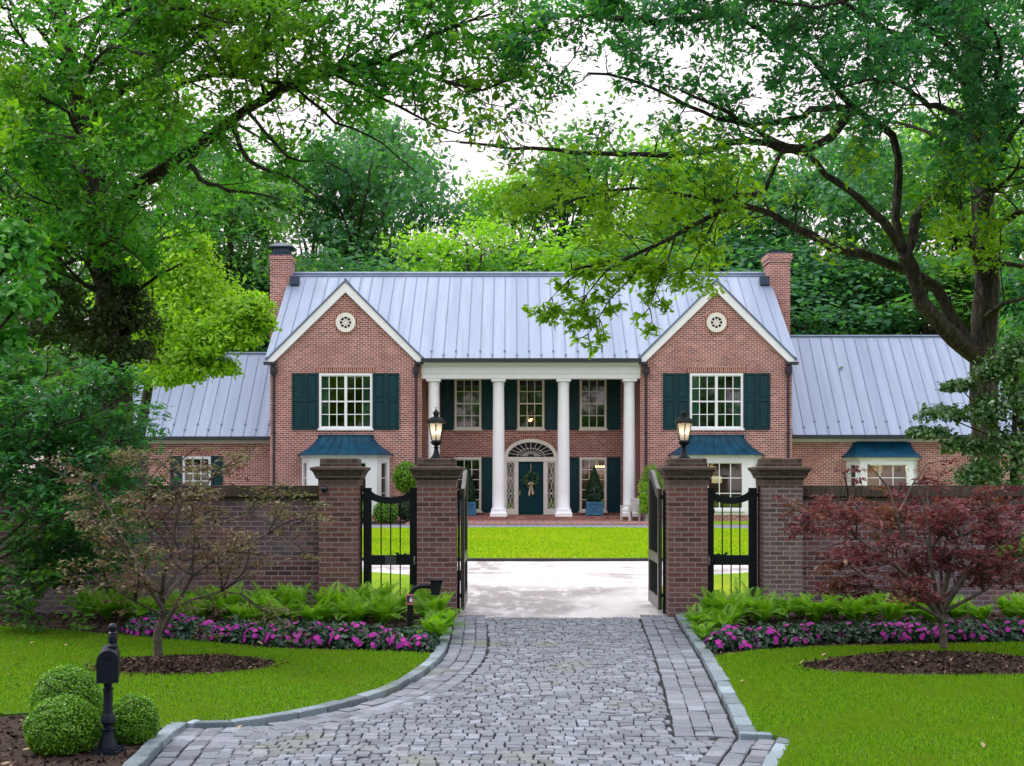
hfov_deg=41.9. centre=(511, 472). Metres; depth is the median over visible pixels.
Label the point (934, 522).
red maple
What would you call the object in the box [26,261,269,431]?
wood tree
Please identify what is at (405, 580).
lawn
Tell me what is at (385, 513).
shrub
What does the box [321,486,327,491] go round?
security camera
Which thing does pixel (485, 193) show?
wood tree
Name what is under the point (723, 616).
fern
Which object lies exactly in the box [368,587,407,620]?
fern
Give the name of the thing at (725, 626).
impatiens
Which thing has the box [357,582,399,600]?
fern
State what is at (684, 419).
gate lantern
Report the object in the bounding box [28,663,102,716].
boxwood
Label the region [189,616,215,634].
impatiens
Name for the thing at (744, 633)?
impatiens
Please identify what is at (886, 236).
wood tree
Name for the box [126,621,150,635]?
impatiens
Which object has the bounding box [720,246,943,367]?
wood tree
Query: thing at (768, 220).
wood tree
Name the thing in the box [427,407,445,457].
gate lantern
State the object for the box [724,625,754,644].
impatiens
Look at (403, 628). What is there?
impatiens
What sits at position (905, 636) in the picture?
impatiens
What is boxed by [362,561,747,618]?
court
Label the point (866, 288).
wood tree
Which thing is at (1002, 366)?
holly tree
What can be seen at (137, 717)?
boxwood
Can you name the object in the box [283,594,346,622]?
fern
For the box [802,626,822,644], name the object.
impatiens
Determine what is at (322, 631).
impatiens
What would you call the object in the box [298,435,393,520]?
bay window
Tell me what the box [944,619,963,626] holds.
impatiens
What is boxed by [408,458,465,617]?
gate pillar
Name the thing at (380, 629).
impatiens
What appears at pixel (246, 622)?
impatiens
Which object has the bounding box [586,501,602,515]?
planter
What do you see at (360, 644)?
impatiens
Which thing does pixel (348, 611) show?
fern
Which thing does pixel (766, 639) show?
impatiens
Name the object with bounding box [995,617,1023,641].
impatiens
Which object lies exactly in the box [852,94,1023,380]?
wood tree
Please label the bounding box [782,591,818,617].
fern
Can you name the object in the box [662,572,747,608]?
lawn
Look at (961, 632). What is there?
impatiens
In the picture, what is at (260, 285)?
wood tree
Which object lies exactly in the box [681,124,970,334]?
wood tree
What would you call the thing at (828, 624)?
impatiens
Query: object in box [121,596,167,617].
fern
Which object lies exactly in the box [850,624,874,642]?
impatiens
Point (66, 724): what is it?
boxwood
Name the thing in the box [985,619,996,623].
impatiens
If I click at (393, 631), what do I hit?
impatiens
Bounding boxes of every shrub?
[372,502,398,522]
[397,500,409,520]
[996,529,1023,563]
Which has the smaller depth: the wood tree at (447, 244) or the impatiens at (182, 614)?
the impatiens at (182, 614)
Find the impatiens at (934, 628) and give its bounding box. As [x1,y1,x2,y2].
[929,623,952,637]
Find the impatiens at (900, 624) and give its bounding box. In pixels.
[886,618,908,635]
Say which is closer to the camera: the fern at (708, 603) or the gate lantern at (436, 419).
the fern at (708, 603)
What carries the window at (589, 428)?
in the brick house
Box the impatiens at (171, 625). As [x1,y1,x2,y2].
[168,620,175,628]
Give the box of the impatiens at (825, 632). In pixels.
[810,620,835,643]
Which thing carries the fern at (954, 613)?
on the planting bed at (724, 651)
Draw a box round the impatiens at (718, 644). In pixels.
[705,628,736,651]
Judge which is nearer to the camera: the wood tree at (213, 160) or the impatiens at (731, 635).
the impatiens at (731, 635)
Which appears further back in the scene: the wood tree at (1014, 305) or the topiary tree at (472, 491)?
the wood tree at (1014, 305)
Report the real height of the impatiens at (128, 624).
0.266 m
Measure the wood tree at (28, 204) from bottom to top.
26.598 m
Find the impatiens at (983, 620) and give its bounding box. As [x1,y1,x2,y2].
[967,617,992,635]
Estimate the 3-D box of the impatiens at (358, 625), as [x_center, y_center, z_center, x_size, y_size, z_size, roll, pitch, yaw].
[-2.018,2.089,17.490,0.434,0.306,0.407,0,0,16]
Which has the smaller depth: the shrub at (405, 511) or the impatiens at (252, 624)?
the impatiens at (252, 624)
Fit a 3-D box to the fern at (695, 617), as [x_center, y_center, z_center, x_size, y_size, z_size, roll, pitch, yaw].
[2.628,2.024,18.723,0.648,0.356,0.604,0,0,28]
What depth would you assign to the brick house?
62.51 m
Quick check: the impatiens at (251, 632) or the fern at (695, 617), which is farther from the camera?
the fern at (695, 617)
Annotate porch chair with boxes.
[620,498,639,520]
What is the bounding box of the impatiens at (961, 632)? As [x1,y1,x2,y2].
[947,627,967,641]
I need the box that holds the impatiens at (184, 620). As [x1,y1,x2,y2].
[175,616,189,625]
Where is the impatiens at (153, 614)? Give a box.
[139,609,158,618]
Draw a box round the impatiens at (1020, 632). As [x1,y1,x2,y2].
[1012,622,1023,640]
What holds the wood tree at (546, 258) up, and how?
on the ground at (31, 483)
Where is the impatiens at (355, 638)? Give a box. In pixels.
[335,626,365,649]
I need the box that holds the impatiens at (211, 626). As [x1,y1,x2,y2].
[196,622,224,641]
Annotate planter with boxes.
[460,501,475,515]
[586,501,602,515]
[643,490,662,520]
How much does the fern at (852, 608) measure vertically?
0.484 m
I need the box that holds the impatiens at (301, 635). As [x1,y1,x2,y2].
[292,625,325,647]
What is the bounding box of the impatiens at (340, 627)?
[330,622,354,642]
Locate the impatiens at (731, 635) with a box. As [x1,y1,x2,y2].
[712,628,740,648]
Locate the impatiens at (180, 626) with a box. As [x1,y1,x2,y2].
[170,618,200,640]
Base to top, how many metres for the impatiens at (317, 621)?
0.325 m
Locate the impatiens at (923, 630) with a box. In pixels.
[911,624,935,642]
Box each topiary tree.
[392,460,416,494]
[459,466,476,501]
[585,466,603,501]
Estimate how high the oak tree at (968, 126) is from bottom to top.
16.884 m
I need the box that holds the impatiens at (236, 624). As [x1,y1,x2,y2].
[232,622,248,640]
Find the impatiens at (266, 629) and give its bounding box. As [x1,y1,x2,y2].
[254,621,279,644]
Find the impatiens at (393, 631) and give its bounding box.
[385,628,396,641]
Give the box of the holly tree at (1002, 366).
[904,328,1023,484]
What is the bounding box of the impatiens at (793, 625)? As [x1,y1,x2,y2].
[777,621,802,640]
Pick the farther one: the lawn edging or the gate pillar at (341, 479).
the lawn edging
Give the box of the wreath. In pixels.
[520,471,540,495]
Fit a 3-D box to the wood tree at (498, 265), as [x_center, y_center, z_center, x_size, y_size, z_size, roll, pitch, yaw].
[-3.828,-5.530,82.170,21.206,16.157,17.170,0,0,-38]
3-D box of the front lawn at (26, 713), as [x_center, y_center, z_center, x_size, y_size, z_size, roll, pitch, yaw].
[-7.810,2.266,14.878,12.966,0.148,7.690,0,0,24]
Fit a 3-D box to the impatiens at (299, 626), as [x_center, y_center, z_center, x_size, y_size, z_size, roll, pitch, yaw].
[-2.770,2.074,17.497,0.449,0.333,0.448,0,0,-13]
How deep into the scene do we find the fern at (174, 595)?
19.76 m
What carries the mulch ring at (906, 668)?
on the front lawn at (775, 737)
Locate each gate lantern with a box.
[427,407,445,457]
[674,407,693,457]
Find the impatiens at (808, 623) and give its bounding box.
[797,618,813,627]
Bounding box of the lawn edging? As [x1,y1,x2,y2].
[362,557,662,560]
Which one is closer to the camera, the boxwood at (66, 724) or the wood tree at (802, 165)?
the boxwood at (66, 724)
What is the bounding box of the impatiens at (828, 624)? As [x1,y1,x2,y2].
[818,621,829,640]
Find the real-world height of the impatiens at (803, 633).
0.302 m
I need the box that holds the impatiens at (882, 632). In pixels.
[864,622,893,642]
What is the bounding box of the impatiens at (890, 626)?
[874,621,898,639]
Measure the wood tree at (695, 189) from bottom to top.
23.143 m
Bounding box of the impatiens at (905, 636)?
[890,627,913,642]
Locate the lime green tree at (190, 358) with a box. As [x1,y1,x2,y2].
[82,221,286,474]
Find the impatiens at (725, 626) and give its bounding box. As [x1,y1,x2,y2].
[719,623,739,634]
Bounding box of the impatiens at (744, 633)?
[737,625,754,637]
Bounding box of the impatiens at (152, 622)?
[135,618,156,637]
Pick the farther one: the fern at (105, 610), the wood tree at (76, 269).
the wood tree at (76, 269)
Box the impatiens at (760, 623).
[752,620,777,630]
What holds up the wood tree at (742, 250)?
on the ground at (31, 483)
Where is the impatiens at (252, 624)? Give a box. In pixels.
[240,619,264,640]
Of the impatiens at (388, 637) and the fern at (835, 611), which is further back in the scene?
the fern at (835, 611)
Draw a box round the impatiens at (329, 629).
[311,623,335,646]
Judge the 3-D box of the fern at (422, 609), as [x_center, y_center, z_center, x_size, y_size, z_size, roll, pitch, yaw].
[-1.181,1.944,19.154,0.893,0.507,0.826,0,0,32]
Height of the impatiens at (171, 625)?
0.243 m
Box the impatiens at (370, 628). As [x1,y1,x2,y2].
[360,624,384,640]
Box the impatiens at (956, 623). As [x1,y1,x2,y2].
[945,617,964,635]
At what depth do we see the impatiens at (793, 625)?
17.25 m
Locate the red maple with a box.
[773,458,1023,647]
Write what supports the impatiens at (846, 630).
on the planting bed at (724, 651)
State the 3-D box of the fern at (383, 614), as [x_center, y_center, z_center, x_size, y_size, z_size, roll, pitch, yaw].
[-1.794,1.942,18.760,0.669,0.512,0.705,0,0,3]
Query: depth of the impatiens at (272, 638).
16.92 m
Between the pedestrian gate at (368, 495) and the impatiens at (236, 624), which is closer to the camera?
the impatiens at (236, 624)
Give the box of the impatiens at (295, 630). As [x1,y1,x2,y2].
[282,624,298,643]
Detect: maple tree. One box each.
[0,344,192,634]
[42,443,334,654]
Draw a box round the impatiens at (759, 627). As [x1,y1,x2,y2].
[754,626,772,638]
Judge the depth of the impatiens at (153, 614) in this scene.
18.68 m
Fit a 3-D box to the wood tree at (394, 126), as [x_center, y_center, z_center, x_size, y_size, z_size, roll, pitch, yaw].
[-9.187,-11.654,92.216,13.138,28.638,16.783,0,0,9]
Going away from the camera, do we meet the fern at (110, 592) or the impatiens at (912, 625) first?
the impatiens at (912, 625)
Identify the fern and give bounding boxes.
[65,585,110,617]
[80,590,132,621]
[103,586,141,614]
[115,596,141,619]
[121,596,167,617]
[147,588,180,611]
[166,595,205,616]
[184,584,210,607]
[185,592,216,619]
[200,581,244,620]
[222,597,266,621]
[238,589,275,620]
[242,580,287,614]
[249,593,303,621]
[273,582,317,621]
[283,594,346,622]
[308,581,351,620]
[316,585,364,605]
[323,592,378,622]
[339,581,382,619]
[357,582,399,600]
[361,592,406,625]
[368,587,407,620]
[397,591,466,618]
[409,584,442,616]
[410,615,456,636]
[412,607,470,630]
[678,602,720,625]
[687,621,719,640]
[692,586,730,616]
[699,601,746,627]
[714,587,761,622]
[724,576,779,620]
[745,590,787,625]
[771,592,800,620]
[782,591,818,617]
[786,592,836,623]
[821,591,850,618]
[833,594,876,620]
[859,590,892,620]
[870,593,914,620]
[896,586,925,620]
[909,603,936,622]
[947,594,975,619]
[958,601,994,621]
[991,593,1022,617]
[1001,591,1023,619]
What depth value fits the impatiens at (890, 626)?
17.52 m
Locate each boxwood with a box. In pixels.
[22,693,102,756]
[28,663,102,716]
[113,692,160,744]
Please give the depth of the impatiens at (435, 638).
16.91 m
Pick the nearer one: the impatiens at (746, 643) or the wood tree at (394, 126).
the impatiens at (746, 643)
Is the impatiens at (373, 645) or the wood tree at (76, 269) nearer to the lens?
the impatiens at (373, 645)
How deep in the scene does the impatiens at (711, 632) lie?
17.02 m
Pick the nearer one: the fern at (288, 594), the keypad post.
the keypad post
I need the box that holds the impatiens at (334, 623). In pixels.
[326,621,338,629]
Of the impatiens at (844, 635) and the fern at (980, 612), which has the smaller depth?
the impatiens at (844, 635)
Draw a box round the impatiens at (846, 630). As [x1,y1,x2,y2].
[824,621,855,643]
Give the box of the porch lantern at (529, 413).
[527,409,534,424]
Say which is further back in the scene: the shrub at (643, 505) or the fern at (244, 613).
the shrub at (643, 505)
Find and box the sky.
[0,0,1023,475]
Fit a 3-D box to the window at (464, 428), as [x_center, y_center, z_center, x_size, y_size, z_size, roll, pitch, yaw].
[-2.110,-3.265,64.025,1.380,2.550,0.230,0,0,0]
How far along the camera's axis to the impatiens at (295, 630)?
17.20 m
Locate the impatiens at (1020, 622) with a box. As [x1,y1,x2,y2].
[1010,616,1023,626]
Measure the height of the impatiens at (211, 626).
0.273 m
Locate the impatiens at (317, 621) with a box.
[303,619,324,627]
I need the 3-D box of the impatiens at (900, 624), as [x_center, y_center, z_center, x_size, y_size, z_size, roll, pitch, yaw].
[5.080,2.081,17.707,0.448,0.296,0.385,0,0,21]
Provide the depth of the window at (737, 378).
61.04 m
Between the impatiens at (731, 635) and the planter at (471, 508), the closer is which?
the impatiens at (731, 635)
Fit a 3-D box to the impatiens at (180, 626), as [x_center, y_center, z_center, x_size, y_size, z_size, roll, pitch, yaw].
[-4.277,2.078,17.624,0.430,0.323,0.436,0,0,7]
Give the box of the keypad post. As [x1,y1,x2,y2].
[406,579,443,629]
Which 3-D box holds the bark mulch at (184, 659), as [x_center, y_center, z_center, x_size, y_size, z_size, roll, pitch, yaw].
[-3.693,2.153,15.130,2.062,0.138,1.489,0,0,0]
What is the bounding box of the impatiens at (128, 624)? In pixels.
[119,617,137,634]
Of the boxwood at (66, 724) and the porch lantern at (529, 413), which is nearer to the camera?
the boxwood at (66, 724)
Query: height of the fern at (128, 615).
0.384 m
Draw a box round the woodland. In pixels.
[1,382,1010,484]
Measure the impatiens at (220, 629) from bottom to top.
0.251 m
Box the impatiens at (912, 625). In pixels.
[903,621,926,640]
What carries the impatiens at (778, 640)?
on the planting bed at (724, 651)
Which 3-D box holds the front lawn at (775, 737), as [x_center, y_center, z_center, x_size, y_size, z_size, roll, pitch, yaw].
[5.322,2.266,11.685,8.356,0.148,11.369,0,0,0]
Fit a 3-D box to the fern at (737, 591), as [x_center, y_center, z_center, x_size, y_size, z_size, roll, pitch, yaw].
[3.544,1.878,19.723,0.920,0.634,0.858,0,0,-4]
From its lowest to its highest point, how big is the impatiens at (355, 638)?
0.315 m
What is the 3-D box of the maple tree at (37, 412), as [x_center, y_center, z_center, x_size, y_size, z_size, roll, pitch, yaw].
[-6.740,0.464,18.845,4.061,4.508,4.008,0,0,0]
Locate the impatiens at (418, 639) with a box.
[408,633,434,652]
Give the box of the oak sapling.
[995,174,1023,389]
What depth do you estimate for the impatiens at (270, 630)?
17.03 m
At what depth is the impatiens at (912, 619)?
17.84 m
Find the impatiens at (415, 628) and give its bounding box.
[411,625,424,634]
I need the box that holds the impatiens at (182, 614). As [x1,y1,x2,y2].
[175,610,189,620]
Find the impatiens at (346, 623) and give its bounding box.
[331,621,352,631]
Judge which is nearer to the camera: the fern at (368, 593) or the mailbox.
the mailbox
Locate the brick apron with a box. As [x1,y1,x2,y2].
[405,520,662,524]
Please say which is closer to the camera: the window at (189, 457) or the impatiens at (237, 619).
the impatiens at (237, 619)
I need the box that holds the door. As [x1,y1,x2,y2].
[518,462,542,513]
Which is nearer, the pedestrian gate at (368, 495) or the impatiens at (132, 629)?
the impatiens at (132, 629)
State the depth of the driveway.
12.24 m
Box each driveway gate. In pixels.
[457,470,467,612]
[648,470,664,612]
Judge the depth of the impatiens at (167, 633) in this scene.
17.67 m
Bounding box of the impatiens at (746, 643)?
[733,634,757,650]
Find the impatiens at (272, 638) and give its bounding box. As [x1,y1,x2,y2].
[265,628,292,646]
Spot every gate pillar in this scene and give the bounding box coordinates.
[310,458,370,615]
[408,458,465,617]
[656,458,716,617]
[747,458,812,615]
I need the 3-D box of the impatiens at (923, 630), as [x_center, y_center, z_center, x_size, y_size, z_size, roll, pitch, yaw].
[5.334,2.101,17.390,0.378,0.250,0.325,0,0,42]
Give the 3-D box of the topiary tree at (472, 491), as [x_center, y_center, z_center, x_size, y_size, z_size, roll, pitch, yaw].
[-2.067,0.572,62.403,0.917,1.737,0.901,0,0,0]
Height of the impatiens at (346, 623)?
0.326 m
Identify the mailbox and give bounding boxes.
[91,623,123,754]
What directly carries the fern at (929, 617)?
on the planting bed at (724, 651)
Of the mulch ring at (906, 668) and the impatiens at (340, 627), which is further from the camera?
the impatiens at (340, 627)
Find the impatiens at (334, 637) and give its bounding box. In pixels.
[328,625,355,649]
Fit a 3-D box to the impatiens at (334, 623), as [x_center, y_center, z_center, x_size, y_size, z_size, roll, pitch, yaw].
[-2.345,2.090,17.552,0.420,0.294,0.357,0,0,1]
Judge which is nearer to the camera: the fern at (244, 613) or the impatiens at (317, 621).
the impatiens at (317, 621)
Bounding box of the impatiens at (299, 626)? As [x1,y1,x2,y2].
[287,618,310,641]
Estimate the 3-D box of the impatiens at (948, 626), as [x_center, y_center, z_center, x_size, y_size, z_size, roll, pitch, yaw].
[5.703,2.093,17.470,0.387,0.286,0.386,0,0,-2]
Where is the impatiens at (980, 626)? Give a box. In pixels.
[963,621,996,642]
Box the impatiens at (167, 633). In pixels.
[149,626,171,638]
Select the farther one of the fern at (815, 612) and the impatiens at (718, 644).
the fern at (815, 612)
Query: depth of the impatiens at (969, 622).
17.53 m
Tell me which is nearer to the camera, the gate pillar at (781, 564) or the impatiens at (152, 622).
the impatiens at (152, 622)
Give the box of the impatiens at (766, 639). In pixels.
[751,629,776,649]
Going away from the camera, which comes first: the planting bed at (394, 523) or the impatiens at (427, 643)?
the impatiens at (427, 643)
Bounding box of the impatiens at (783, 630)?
[777,625,799,645]
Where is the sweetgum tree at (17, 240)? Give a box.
[0,210,63,409]
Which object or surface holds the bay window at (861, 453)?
in the brick house
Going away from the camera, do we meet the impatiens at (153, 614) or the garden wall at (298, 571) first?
the impatiens at (153, 614)
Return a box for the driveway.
[149,615,774,765]
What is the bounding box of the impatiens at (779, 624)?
[775,617,798,628]
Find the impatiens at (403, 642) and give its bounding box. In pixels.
[389,630,419,650]
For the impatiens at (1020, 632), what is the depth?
17.55 m
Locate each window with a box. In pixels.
[183,456,210,484]
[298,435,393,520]
[318,373,372,429]
[453,380,481,430]
[455,457,481,512]
[516,380,544,430]
[579,380,607,430]
[579,457,607,512]
[668,435,763,520]
[690,373,743,429]
[842,441,921,484]
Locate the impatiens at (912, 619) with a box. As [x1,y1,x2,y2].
[902,615,928,635]
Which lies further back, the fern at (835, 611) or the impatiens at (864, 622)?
the fern at (835, 611)
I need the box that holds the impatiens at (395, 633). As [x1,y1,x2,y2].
[388,628,411,648]
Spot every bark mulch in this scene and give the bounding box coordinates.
[0,612,439,765]
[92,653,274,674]
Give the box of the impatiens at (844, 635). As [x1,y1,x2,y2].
[832,622,850,641]
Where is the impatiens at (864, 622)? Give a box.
[861,618,878,634]
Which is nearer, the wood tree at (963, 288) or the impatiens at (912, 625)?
the impatiens at (912, 625)
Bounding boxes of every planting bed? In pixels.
[362,521,408,524]
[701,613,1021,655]
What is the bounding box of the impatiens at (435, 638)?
[422,628,439,646]
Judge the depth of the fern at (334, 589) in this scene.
20.26 m
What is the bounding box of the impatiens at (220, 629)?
[211,625,237,641]
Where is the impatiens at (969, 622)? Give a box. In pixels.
[960,618,986,640]
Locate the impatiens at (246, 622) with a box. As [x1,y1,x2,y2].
[237,618,251,625]
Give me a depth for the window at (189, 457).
62.85 m
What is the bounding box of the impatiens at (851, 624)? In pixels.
[841,619,865,637]
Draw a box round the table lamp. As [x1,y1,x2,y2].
[712,476,721,507]
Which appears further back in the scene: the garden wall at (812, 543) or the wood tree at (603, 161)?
the wood tree at (603, 161)
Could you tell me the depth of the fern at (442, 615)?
17.95 m
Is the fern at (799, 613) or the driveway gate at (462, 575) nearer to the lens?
the fern at (799, 613)
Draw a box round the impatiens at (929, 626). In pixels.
[920,620,935,633]
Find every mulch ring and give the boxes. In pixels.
[95,658,270,675]
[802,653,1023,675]
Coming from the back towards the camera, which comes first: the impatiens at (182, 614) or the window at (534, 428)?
the window at (534, 428)
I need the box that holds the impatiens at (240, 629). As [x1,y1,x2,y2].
[225,624,250,642]
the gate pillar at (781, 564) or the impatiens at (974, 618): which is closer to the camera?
the impatiens at (974, 618)
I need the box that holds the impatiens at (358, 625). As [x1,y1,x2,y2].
[350,621,366,628]
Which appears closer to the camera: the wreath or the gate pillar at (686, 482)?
the gate pillar at (686, 482)
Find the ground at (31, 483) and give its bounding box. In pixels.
[0,477,86,484]
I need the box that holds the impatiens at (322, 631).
[301,623,332,648]
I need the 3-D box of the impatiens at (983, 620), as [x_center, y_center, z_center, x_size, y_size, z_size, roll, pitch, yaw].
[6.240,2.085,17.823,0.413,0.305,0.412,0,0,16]
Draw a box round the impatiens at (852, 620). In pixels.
[841,617,861,626]
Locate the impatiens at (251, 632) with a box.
[242,626,262,644]
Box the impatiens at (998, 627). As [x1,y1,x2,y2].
[987,622,1011,641]
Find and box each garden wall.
[0,485,318,612]
[803,485,1023,612]
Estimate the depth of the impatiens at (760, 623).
17.35 m
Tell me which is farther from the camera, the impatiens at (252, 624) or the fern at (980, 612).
the fern at (980, 612)
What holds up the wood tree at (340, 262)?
on the ground at (31, 483)
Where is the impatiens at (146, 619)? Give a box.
[133,615,157,634]
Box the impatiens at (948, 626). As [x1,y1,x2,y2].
[935,622,961,641]
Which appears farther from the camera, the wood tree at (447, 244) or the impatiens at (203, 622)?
the wood tree at (447, 244)
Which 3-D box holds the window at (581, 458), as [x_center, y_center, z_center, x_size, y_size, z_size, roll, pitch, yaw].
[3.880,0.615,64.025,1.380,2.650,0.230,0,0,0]
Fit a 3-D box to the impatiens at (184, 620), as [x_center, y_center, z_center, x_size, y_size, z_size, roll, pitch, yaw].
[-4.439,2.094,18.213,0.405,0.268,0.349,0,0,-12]
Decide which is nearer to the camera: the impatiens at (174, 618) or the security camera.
the impatiens at (174, 618)
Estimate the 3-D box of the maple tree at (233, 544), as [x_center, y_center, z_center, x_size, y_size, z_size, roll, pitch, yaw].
[-3.920,0.906,15.956,3.802,2.519,2.943,0,0,0]
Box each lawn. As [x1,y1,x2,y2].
[0,627,426,729]
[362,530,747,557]
[362,571,416,612]
[662,521,747,524]
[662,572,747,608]
[722,644,1023,765]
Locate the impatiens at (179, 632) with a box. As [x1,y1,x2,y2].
[170,629,189,637]
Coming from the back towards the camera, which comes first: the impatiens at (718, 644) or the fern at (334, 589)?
the fern at (334, 589)
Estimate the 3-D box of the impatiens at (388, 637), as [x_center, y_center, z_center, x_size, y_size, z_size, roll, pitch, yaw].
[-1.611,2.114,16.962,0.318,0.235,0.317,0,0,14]
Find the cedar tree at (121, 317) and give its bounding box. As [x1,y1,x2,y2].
[1,226,172,478]
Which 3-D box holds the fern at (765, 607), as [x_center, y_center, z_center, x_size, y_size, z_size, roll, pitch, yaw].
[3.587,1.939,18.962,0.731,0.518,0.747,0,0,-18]
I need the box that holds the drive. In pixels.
[362,525,747,528]
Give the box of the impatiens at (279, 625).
[272,617,287,628]
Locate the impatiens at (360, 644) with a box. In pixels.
[353,629,384,649]
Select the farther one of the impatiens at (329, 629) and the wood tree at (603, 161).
the wood tree at (603, 161)
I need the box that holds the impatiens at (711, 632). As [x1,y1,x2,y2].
[703,630,718,644]
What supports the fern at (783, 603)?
on the planting bed at (724, 651)
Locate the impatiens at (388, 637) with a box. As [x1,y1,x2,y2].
[377,630,391,646]
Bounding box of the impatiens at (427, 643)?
[414,633,432,649]
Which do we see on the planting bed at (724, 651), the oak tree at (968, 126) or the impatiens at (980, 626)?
the impatiens at (980, 626)
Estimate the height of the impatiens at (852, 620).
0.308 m
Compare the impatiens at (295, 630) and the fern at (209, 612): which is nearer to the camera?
the impatiens at (295, 630)
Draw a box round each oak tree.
[0,0,632,484]
[418,0,1023,480]
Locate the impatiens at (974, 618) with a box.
[961,615,976,625]
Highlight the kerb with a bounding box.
[122,614,789,765]
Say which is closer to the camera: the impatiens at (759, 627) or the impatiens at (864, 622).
the impatiens at (759, 627)
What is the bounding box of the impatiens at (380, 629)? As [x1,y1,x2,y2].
[367,624,384,635]
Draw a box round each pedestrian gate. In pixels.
[360,486,416,606]
[708,486,759,597]
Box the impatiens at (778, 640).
[751,625,784,647]
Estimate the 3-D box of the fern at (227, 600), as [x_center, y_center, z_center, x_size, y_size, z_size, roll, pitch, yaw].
[-4.192,1.903,19.569,0.801,0.587,0.760,0,0,-36]
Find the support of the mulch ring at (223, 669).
on the front lawn at (26, 713)
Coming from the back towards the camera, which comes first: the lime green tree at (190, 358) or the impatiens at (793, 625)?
the lime green tree at (190, 358)
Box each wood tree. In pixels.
[0,56,149,481]
[0,66,88,405]
[0,90,255,425]
[2,261,187,484]
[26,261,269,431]
[32,107,269,367]
[137,141,331,351]
[181,238,336,351]
[185,126,325,290]
[218,169,404,300]
[239,119,442,294]
[250,231,426,341]
[298,104,470,271]
[354,155,515,271]
[366,203,553,271]
[369,245,540,271]
[434,164,580,271]
[455,130,656,270]
[490,217,647,271]
[492,98,705,271]
[536,229,741,271]
[590,129,745,253]
[623,226,838,334]
[625,148,846,327]
[631,134,800,310]
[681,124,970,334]
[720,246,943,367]
[759,133,881,333]
[790,247,1023,431]
[808,136,973,332]
[810,241,1023,407]
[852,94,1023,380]
[904,129,1023,408]
[917,133,1023,484]
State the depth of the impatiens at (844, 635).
17.36 m
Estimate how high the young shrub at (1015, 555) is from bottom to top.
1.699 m
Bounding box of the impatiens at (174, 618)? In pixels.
[165,612,182,623]
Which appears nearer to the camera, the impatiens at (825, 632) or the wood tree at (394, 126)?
the impatiens at (825, 632)
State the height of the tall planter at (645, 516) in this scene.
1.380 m
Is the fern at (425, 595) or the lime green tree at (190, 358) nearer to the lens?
the fern at (425, 595)
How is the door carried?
in the brick house
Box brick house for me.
[94,243,1020,520]
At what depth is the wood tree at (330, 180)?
84.45 m
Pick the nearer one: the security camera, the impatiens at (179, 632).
the impatiens at (179, 632)
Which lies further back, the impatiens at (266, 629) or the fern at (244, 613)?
the fern at (244, 613)
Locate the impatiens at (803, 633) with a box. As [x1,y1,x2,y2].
[782,625,813,645]
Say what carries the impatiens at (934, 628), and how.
on the planting bed at (724, 651)
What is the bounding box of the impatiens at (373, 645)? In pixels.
[365,634,388,651]
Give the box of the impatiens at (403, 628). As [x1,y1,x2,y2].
[390,624,413,634]
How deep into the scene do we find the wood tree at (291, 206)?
84.72 m
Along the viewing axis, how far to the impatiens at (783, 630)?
17.07 m
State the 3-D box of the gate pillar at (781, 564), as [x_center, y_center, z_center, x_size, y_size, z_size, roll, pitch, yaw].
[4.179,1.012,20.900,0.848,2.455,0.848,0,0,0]
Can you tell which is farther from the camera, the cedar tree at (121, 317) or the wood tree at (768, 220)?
the wood tree at (768, 220)
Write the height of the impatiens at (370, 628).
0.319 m
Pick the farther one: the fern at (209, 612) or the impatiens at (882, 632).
the fern at (209, 612)
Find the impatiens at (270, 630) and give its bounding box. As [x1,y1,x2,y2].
[257,627,283,645]
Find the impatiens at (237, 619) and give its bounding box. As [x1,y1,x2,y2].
[222,614,241,625]
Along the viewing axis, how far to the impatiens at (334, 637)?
16.66 m
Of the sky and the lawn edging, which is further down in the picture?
the lawn edging
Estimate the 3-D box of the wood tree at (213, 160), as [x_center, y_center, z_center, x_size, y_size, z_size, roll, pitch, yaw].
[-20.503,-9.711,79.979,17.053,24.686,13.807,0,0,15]

